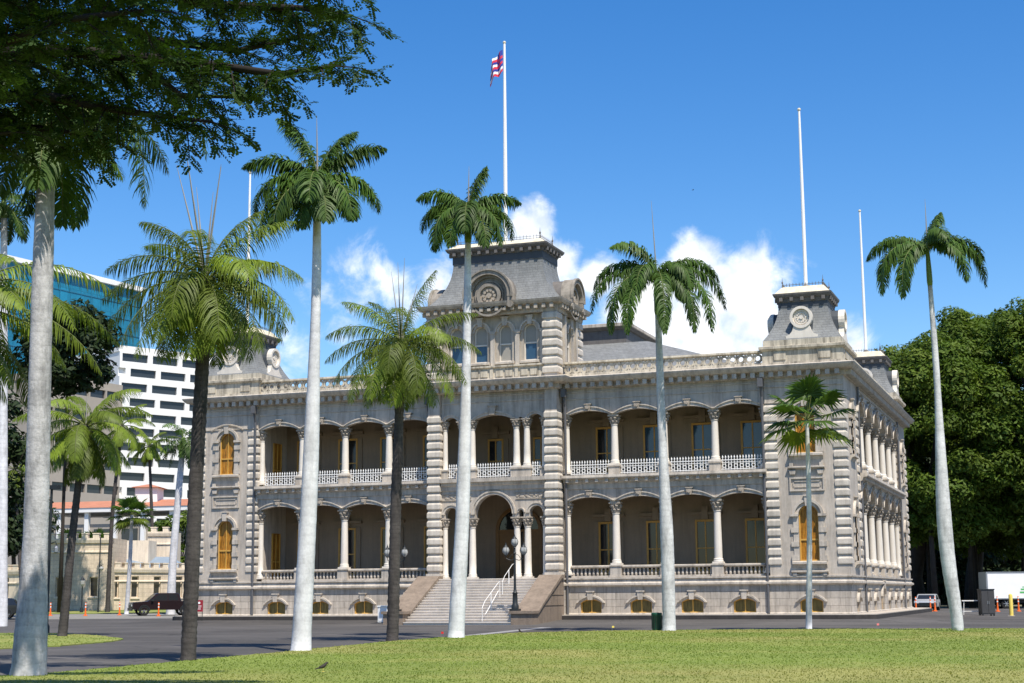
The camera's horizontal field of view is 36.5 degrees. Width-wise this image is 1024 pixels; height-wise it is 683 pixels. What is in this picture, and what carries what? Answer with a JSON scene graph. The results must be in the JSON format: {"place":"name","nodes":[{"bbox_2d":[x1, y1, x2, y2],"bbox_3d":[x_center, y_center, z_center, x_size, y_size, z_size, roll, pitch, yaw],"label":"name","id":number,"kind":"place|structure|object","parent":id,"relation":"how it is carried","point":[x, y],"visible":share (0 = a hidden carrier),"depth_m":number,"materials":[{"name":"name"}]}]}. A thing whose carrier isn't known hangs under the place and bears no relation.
{"place":"outdoors","nodes":[
{"label":"outdoors","id":0,"kind":"place"},
{"bbox_2d":[7,255,142,373],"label":"glass tower","id":1,"kind":"structure","parent":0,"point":[62,293],"depth_m":362.10,"materials":[{"name":"blue glass"}]},
{"bbox_2d":[8,611,181,619],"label":"verge","id":2,"kind":"structure","parent":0,"point":[111,616],"depth_m":131.35,"materials":[{"name":"grey concrete"}]},
{"bbox_2d":[8,598,16,617],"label":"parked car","id":3,"kind":"object","parent":2,"relation":"on","point":[12,605],"visible":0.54,"depth_m":125.36,"materials":[{"name":"grey metal"}]},
{"bbox_2d":[7,387,27,556],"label":"leafy tree","id":4,"kind":"object","parent":2,"relation":"on","point":[16,450],"visible":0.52,"depth_m":129.99,"materials":[{"name":"green plant"}]},
{"bbox_2d":[9,496,60,564],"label":"leafy tree","id":5,"kind":"object","parent":2,"relation":"on","point":[13,559],"visible":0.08,"depth_m":183.85,"materials":[{"name":"green plant"}]},
{"bbox_2d":[7,373,122,564],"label":"office block","id":6,"kind":"structure","parent":2,"relation":"on","point":[91,490],"depth_m":276.76,"materials":[{"name":"grey concrete"}]},
{"bbox_2d":[8,527,184,610],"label":"barracks","id":7,"kind":"structure","parent":2,"relation":"on","point":[150,566],"depth_m":161.93,"materials":[{"name":"beige stone"}]},
{"bbox_2d":[87,577,97,597],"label":"window","id":8,"kind":"structure","parent":7,"relation":"in","point":[93,580],"depth_m":160.39,"materials":[{"name":"black glass"}]},
{"bbox_2d":[48,484,187,556],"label":"tiled roof building","id":9,"kind":"structure","parent":2,"relation":"on","point":[89,510],"depth_m":214.38,"materials":[{"name":"orange tile"}]},
{"bbox_2d":[106,494,156,613],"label":"fan palm","id":10,"kind":"object","parent":2,"relation":"on","point":[132,503],"visible":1,"depth_m":140.71,"materials":[{"name":"green plant"}]},
{"bbox_2d":[126,432,176,526],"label":"coconut palm","id":11,"kind":"object","parent":2,"relation":"on","point":[147,457],"visible":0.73,"depth_m":179.89,"materials":[{"name":"green plant"}]},
{"bbox_2d":[127,593,182,615],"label":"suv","id":12,"kind":"object","parent":2,"relation":"on","point":[169,601],"visible":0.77,"depth_m":133.03,"materials":[{"name":"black metal"}]},
{"bbox_2d":[148,510,187,562],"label":"leafy tree","id":13,"kind":"object","parent":2,"relation":"on","point":[167,522],"visible":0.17,"depth_m":188.90,"materials":[{"name":"green plant"}]},
{"bbox_2d":[149,423,191,614],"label":"royal palm","id":14,"kind":"object","parent":2,"relation":"on","point":[183,447],"visible":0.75,"depth_m":138.93,"materials":[{"name":"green plant"}]},
{"bbox_2d":[49,610,175,613],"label":"grass verge","id":15,"kind":"object","parent":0,"point":[104,612],"depth_m":149.95,"materials":[{"name":"green plant"}]},
{"bbox_2d":[8,457,24,579],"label":"coconut palm","id":16,"kind":"object","parent":15,"relation":"on","point":[21,470],"visible":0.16,"depth_m":148.91,"materials":[{"name":"green plant"}]},
{"bbox_2d":[11,297,123,612],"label":"leafy tree","id":17,"kind":"object","parent":15,"relation":"on","point":[80,373],"visible":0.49,"depth_m":148.26,"materials":[{"name":"green plant"}]},
{"bbox_2d":[89,404,155,611],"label":"coconut palm","id":18,"kind":"object","parent":15,"relation":"on","point":[118,442],"visible":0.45,"depth_m":151.15,"materials":[{"name":"green plant"}]},
{"bbox_2d":[69,345,212,522],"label":"office block","id":19,"kind":"structure","parent":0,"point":[165,388],"depth_m":311.51,"materials":[{"name":"white concrete"}]},
{"bbox_2d":[120,472,143,480],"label":"window","id":20,"kind":"structure","parent":19,"relation":"in","point":[124,475],"depth_m":306.53,"materials":[{"name":"grey glass"}]},
{"bbox_2d":[122,383,145,391],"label":"window","id":21,"kind":"structure","parent":19,"relation":"in","point":[125,385],"depth_m":309.31,"materials":[{"name":"grey glass"}]},
{"bbox_2d":[122,353,146,362],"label":"window","id":22,"kind":"structure","parent":19,"relation":"in","point":[126,357],"depth_m":309.91,"materials":[{"name":"grey glass"}]},
{"bbox_2d":[130,398,153,407],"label":"window","id":23,"kind":"structure","parent":19,"relation":"in","point":[150,403],"depth_m":310.14,"materials":[{"name":"grey glass"}]},
{"bbox_2d":[131,369,154,378],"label":"window","id":24,"kind":"structure","parent":19,"relation":"in","point":[134,372],"depth_m":310.97,"materials":[{"name":"grey glass"}]},
{"bbox_2d":[151,415,174,423],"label":"window","id":25,"kind":"structure","parent":19,"relation":"in","point":[155,418],"depth_m":312.72,"materials":[{"name":"grey glass"}]},
{"bbox_2d":[152,474,173,482],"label":"window","id":26,"kind":"structure","parent":19,"relation":"in","point":[155,477],"depth_m":311.12,"materials":[{"name":"grey glass"}]},
{"bbox_2d":[152,385,175,394],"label":"window","id":27,"kind":"structure","parent":19,"relation":"in","point":[155,389],"depth_m":313.72,"materials":[{"name":"grey glass"}]},
{"bbox_2d":[160,401,183,409],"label":"window","id":28,"kind":"structure","parent":19,"relation":"in","point":[163,404],"depth_m":314.56,"materials":[{"name":"grey glass"}]},
{"bbox_2d":[161,372,184,381],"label":"window","id":29,"kind":"structure","parent":19,"relation":"in","point":[164,375],"depth_m":315.48,"materials":[{"name":"grey glass"}]},
{"bbox_2d":[0,628,1023,682],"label":"lawn","id":30,"kind":"structure","parent":0,"point":[530,677],"depth_m":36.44,"materials":[{"name":"green plant"}]},
{"bbox_2d":[0,40,208,675],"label":"royal palm","id":31,"kind":"object","parent":30,"relation":"on","point":[29,652],"visible":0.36,"depth_m":33.90,"materials":[{"name":"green plant"}]},
{"bbox_2d":[101,156,304,660],"bbox_3d":[-8.004,1.656,41.496,5.082,13.632,4.734,-7,-11,34],"label":"coconut palm","id":32,"kind":"object","parent":30,"relation":"on","point":[201,301],"visible":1,"depth_m":40.92,"materials":[{"name":"green plant"}]},
{"bbox_2d":[0,0,406,189],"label":"shade tree","id":33,"kind":"object","parent":30,"relation":"on","point":[24,49],"visible":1,"depth_m":21.28,"materials":[{"name":"green plant"}]},
{"bbox_2d":[241,118,387,650],"bbox_3d":[-6.107,1.095,48.295,4.046,16.897,3.854,-6,-11,33],"label":"royal palm","id":34,"kind":"object","parent":30,"relation":"on","point":[316,193],"visible":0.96,"depth_m":48.13,"materials":[{"name":"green plant"}]},
{"bbox_2d":[324,258,481,641],"bbox_3d":[-3.865,3.955,57.830,5.710,14.308,5.134,-4,-10,20],"label":"coconut palm","id":35,"kind":"object","parent":30,"relation":"on","point":[399,366],"visible":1,"depth_m":57.32,"materials":[{"name":"green plant"}]},
{"bbox_2d":[416,166,521,637],"bbox_3d":[-1.635,2.209,61.609,4.100,18.938,3.965,-4,-10,20],"label":"royal palm","id":36,"kind":"object","parent":30,"relation":"on","point":[456,215],"visible":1,"depth_m":61.27,"materials":[{"name":"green plant"}]},
{"bbox_2d":[651,612,661,629],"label":"trash bin","id":37,"kind":"object","parent":30,"relation":"on","point":[656,619],"visible":0.98,"depth_m":68.97,"materials":[{"name":"green plastic"}]},
{"bbox_2d":[590,203,726,630],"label":"royal palm","id":38,"kind":"object","parent":30,"relation":"on","point":[678,277],"visible":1,"depth_m":69.14,"materials":[{"name":"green plant"}]},
{"bbox_2d":[865,205,987,630],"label":"royal palm","id":39,"kind":"object","parent":30,"relation":"on","point":[905,253],"visible":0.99,"depth_m":65.89,"materials":[{"name":"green plant"}]},
{"bbox_2d":[0,608,1023,674],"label":"road","id":40,"kind":"structure","parent":0,"point":[150,640],"depth_m":75.58,"materials":[{"name":"grey asphalt"}]},
{"bbox_2d":[760,373,858,628],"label":"fan palm","id":41,"kind":"object","parent":40,"relation":"on","point":[810,391],"visible":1,"depth_m":70.07,"materials":[{"name":"green plant"}]},
{"bbox_2d":[914,594,939,610],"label":"parked car","id":42,"kind":"object","parent":40,"relation":"on","point":[922,600],"visible":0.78,"depth_m":138.92,"materials":[{"name":"silver metal"}]},
{"bbox_2d":[977,589,994,615],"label":"cabinet","id":43,"kind":"object","parent":40,"relation":"on","point":[986,602],"visible":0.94,"depth_m":105.56,"materials":[{"name":"black metal"}]},
{"bbox_2d":[978,572,1023,608],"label":"box truck","id":44,"kind":"object","parent":40,"relation":"on","point":[1004,585],"visible":0.87,"depth_m":149.04,"materials":[{"name":"white paint"}]},
{"bbox_2d":[0,0,1023,389],"label":"sky","id":45,"kind":"structure","parent":0,"point":[615,109],"materials":[{"name":"blue"}]},
{"bbox_2d":[940,603,1023,607],"bbox_3d":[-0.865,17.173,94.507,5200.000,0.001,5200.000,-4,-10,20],"label":"ground","id":46,"kind":"structure","parent":0,"point":[1014,606],"depth_m":175.28,"materials":[{"name":"soil"}]},
{"bbox_2d":[0,176,35,626],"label":"royal palm","id":47,"kind":"object","parent":46,"relation":"on","point":[9,216],"visible":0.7,"depth_m":96.42,"materials":[{"name":"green plant"}]},
{"bbox_2d":[0,254,122,410],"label":"coconut palm","id":48,"kind":"object","parent":46,"relation":"on","point":[11,295],"visible":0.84,"depth_m":41.23,"materials":[{"name":"green plant"}]},
{"bbox_2d":[0,633,123,648],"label":"lawn patch","id":49,"kind":"object","parent":46,"relation":"on","point":[7,639],"visible":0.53,"depth_m":61.22,"materials":[{"name":"green plant"}]},
{"bbox_2d":[47,485,60,632],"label":"street lamp","id":50,"kind":"object","parent":49,"relation":"on","point":[53,487],"visible":0.78,"depth_m":74.43,"materials":[{"name":"black metal"}]},
{"bbox_2d":[12,389,151,635],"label":"coconut palm","id":51,"kind":"object","parent":49,"relation":"on","point":[79,445],"visible":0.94,"depth_m":68.52,"materials":[{"name":"green plant"}]},
{"bbox_2d":[182,232,914,624],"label":"palace","id":52,"kind":"structure","parent":46,"relation":"on","point":[564,478],"depth_m":96.28,"materials":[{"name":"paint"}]},
{"bbox_2d":[211,594,235,613],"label":"basement window","id":53,"kind":"structure","parent":52,"relation":"in","point":[225,606],"depth_m":101.25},
{"bbox_2d":[209,511,238,575],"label":"window","id":54,"kind":"structure","parent":52,"relation":"in","point":[227,553],"depth_m":101.85,"materials":[{"name":"orange wood"}]},
{"bbox_2d":[211,424,240,480],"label":"window","id":55,"kind":"structure","parent":52,"relation":"in","point":[229,459],"depth_m":102.80,"materials":[{"name":"orange wood"}]},
{"bbox_2d":[246,172,251,322],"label":"flagpole","id":56,"kind":"object","parent":52,"relation":"on","point":[249,207],"visible":0.31,"depth_m":107.58,"materials":[{"name":"white metal"}]},
{"bbox_2d":[263,593,287,613],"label":"basement window","id":57,"kind":"structure","parent":52,"relation":"in","point":[277,605],"depth_m":99.93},
{"bbox_2d":[271,533,280,578],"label":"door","id":58,"kind":"structure","parent":52,"relation":"in","point":[275,538],"depth_m":103.30,"materials":[{"name":"wood"}]},
{"bbox_2d":[273,443,281,485],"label":"window","id":59,"kind":"structure","parent":52,"relation":"in","point":[277,448],"depth_m":104.29,"materials":[{"name":"orange wood"}]},
{"bbox_2d":[291,522,320,578],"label":"verandah door","id":60,"kind":"structure","parent":52,"relation":"in","point":[295,531],"depth_m":104.16,"materials":[{"name":"brown wood"}]},
{"bbox_2d":[291,433,322,483],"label":"verandah door","id":61,"kind":"structure","parent":52,"relation":"in","point":[296,444],"depth_m":105.24,"materials":[{"name":"brown wood"}]},
{"bbox_2d":[312,593,330,613],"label":"basement window","id":62,"kind":"structure","parent":52,"relation":"in","point":[321,606],"depth_m":98.86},
{"bbox_2d":[332,516,361,578],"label":"verandah door","id":63,"kind":"structure","parent":52,"relation":"in","point":[354,534],"depth_m":102.99,"materials":[{"name":"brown wood"}]},
{"bbox_2d":[332,427,363,483],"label":"verandah door","id":64,"kind":"structure","parent":52,"relation":"in","point":[355,445],"depth_m":103.96,"materials":[{"name":"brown wood"}]},
{"bbox_2d":[350,593,375,613],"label":"basement window","id":65,"kind":"structure","parent":52,"relation":"in","point":[364,605],"depth_m":97.85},
{"bbox_2d":[374,519,404,577],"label":"verandah door","id":66,"kind":"structure","parent":52,"relation":"in","point":[380,531],"depth_m":102.12,"materials":[{"name":"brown wood"}]},
{"bbox_2d":[374,429,405,480],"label":"verandah door","id":67,"kind":"structure","parent":52,"relation":"in","point":[380,441],"depth_m":103.15,"materials":[{"name":"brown wood"}]},
{"bbox_2d":[417,518,448,575],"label":"verandah door","id":68,"kind":"structure","parent":52,"relation":"in","point":[423,537],"depth_m":101.18,"materials":[{"name":"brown wood"}]},
{"bbox_2d":[416,427,449,480],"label":"verandah door","id":69,"kind":"structure","parent":52,"relation":"in","point":[422,440],"depth_m":102.17,"materials":[{"name":"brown wood"}]},
{"bbox_2d":[446,320,462,367],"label":"window","id":70,"kind":"structure","parent":52,"relation":"in","point":[457,356],"depth_m":97.78,"materials":[{"name":"glass"}]},
{"bbox_2d":[471,318,490,366],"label":"window","id":71,"kind":"structure","parent":52,"relation":"in","point":[481,334],"depth_m":97.19,"materials":[{"name":"paint"}]},
{"bbox_2d":[481,426,509,477],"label":"verandah door","id":72,"kind":"structure","parent":52,"relation":"in","point":[495,450],"depth_m":100.42,"materials":[{"name":"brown wood"}]},
{"bbox_2d":[494,316,515,364],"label":"window","id":73,"kind":"structure","parent":52,"relation":"in","point":[507,326],"depth_m":96.64,"materials":[{"name":"glass"}]},
{"bbox_2d":[503,41,507,239],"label":"flagpole","id":74,"kind":"object","parent":52,"relation":"on","point":[504,127],"visible":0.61,"depth_m":101.26,"materials":[{"name":"white metal"}]},
{"bbox_2d":[490,50,502,86],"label":"flag","id":75,"kind":"object","parent":74,"relation":"attached to","point":[497,66],"visible":1,"depth_m":102.22,"materials":[{"name":"multicoloured fabric"}]},
{"bbox_2d":[502,534,526,610],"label":"lamp post","id":76,"kind":"object","parent":52,"relation":"on","point":[523,552],"visible":1,"depth_m":88.02,"materials":[{"name":"black metal"}]},
{"bbox_2d":[495,508,542,577],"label":"entrance door","id":77,"kind":"structure","parent":52,"relation":"in","point":[504,532],"depth_m":98.98,"materials":[{"name":"brown wood"}]},
{"bbox_2d":[519,314,540,363],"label":"window","id":78,"kind":"structure","parent":52,"relation":"in","point":[530,331],"depth_m":96.10,"materials":[{"name":"glass"}]},
{"bbox_2d":[530,424,541,475],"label":"verandah door","id":79,"kind":"structure","parent":52,"relation":"in","point":[535,445],"depth_m":99.47,"materials":[{"name":"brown wood"}]},
{"bbox_2d":[567,319,575,367],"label":"window","id":80,"kind":"structure","parent":52,"relation":"in","point":[570,322],"depth_m":97.85,"materials":[{"name":"paint"}]},
{"bbox_2d":[576,591,604,612],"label":"basement window","id":81,"kind":"structure","parent":52,"relation":"in","point":[593,604],"depth_m":92.78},
{"bbox_2d":[588,414,623,474],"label":"verandah door","id":82,"kind":"structure","parent":52,"relation":"in","point":[600,439],"depth_m":98.00,"materials":[{"name":"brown wood"}]},
{"bbox_2d":[591,508,624,575],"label":"verandah door","id":83,"kind":"structure","parent":52,"relation":"in","point":[603,531],"depth_m":97.02,"materials":[{"name":"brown wood"}]},
{"bbox_2d":[626,590,654,612],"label":"basement window","id":84,"kind":"structure","parent":52,"relation":"in","point":[640,603],"depth_m":91.74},
{"bbox_2d":[636,411,671,472],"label":"verandah door","id":85,"kind":"structure","parent":52,"relation":"in","point":[647,437],"depth_m":96.97,"materials":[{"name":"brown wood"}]},
{"bbox_2d":[639,507,672,574],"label":"verandah door","id":86,"kind":"structure","parent":52,"relation":"in","point":[650,530],"depth_m":96.01,"materials":[{"name":"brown wood"}]},
{"bbox_2d":[677,590,706,612],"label":"basement window","id":87,"kind":"structure","parent":52,"relation":"in","point":[694,603],"depth_m":90.70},
{"bbox_2d":[684,409,720,470],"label":"verandah door","id":88,"kind":"structure","parent":52,"relation":"in","point":[698,435],"depth_m":95.90,"materials":[{"name":"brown wood"}]},
{"bbox_2d":[687,506,722,574],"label":"verandah door","id":89,"kind":"structure","parent":52,"relation":"in","point":[701,531],"depth_m":94.91,"materials":[{"name":"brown wood"}]},
{"bbox_2d":[729,589,759,612],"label":"basement window","id":90,"kind":"structure","parent":52,"relation":"in","point":[746,603],"depth_m":89.66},
{"bbox_2d":[733,407,762,469],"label":"verandah door","id":91,"kind":"structure","parent":52,"relation":"in","point":[748,433],"depth_m":94.86,"materials":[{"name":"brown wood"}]},
{"bbox_2d":[737,504,769,575],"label":"verandah door","id":92,"kind":"structure","parent":52,"relation":"in","point":[752,533],"depth_m":93.87,"materials":[{"name":"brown wood"}]},
{"bbox_2d":[797,108,808,285],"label":"flagpole","id":93,"kind":"object","parent":52,"relation":"on","point":[803,213],"visible":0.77,"depth_m":94.11,"materials":[{"name":"white metal"}]},
{"bbox_2d":[786,400,823,459],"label":"window","id":94,"kind":"structure","parent":52,"relation":"in","point":[817,451],"depth_m":89.75,"materials":[{"name":"orange wood"}]},
{"bbox_2d":[790,495,827,567],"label":"window","id":95,"kind":"structure","parent":52,"relation":"in","point":[799,560],"depth_m":88.94,"materials":[{"name":"orange wood"}]},
{"bbox_2d":[795,589,826,611],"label":"basement window","id":96,"kind":"structure","parent":52,"relation":"in","point":[817,600],"depth_m":88.34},
{"bbox_2d":[848,398,858,461],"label":"window","id":97,"kind":"structure","parent":52,"relation":"in","point":[853,457],"depth_m":91.54,"materials":[{"name":"grey wood"}]},
{"bbox_2d":[853,496,863,567],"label":"window","id":98,"kind":"structure","parent":52,"relation":"in","point":[858,563],"depth_m":90.61,"materials":[{"name":"grey wood"}]},
{"bbox_2d":[858,210,867,351],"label":"flagpole","id":99,"kind":"object","parent":52,"relation":"on","point":[863,304],"visible":0.85,"depth_m":119.52,"materials":[{"name":"white metal"}]},
{"bbox_2d":[900,439,907,488],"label":"window","id":100,"kind":"structure","parent":52,"relation":"in","point":[903,485],"depth_m":116.37,"materials":[{"name":"grey wood"}]},
{"bbox_2d":[904,516,911,572],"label":"window","id":101,"kind":"structure","parent":52,"relation":"in","point":[906,531],"depth_m":115.45,"materials":[{"name":"grey wood"}]},
{"bbox_2d":[172,608,931,619],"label":"kerb","id":102,"kind":"structure","parent":46,"relation":"on","point":[686,617],"depth_m":90.60,"materials":[{"name":"grey concrete"}]},
{"bbox_2d":[174,608,929,616],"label":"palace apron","id":103,"kind":"object","parent":102,"relation":"on","point":[888,611],"visible":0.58,"depth_m":91.60,"materials":[{"name":"grey concrete"}]},
{"bbox_2d":[923,546,967,604],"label":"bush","id":104,"kind":"object","parent":46,"relation":"on","point":[961,573],"visible":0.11,"depth_m":175.83,"materials":[{"name":"green plant"}]},
{"bbox_2d":[874,330,1023,607],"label":"banyan tree","id":105,"kind":"object","parent":46,"relation":"on","point":[957,362],"visible":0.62,"depth_m":153.91,"materials":[{"name":"green plant"}]},
{"bbox_2d":[903,305,1023,607],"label":"banyan tree","id":106,"kind":"object","parent":46,"relation":"on","point":[958,323],"visible":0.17,"depth_m":164.79,"materials":[{"name":"green plant"}]},
{"bbox_2d":[923,539,1014,605],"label":"bush","id":107,"kind":"object","parent":46,"relation":"on","point":[989,560],"visible":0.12,"depth_m":179.67,"materials":[{"name":"green plant"}]},
{"bbox_2d":[948,297,1023,536],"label":"banyan tree","id":108,"kind":"object","parent":46,"relation":"on","point":[1011,325],"visible":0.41,"depth_m":155.50,"materials":[{"name":"green plant"}]},
{"bbox_2d":[987,544,1021,604],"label":"bush","id":109,"kind":"object","parent":46,"relation":"on","point":[1016,567],"visible":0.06,"depth_m":196.55,"materials":[{"name":"green plant"}]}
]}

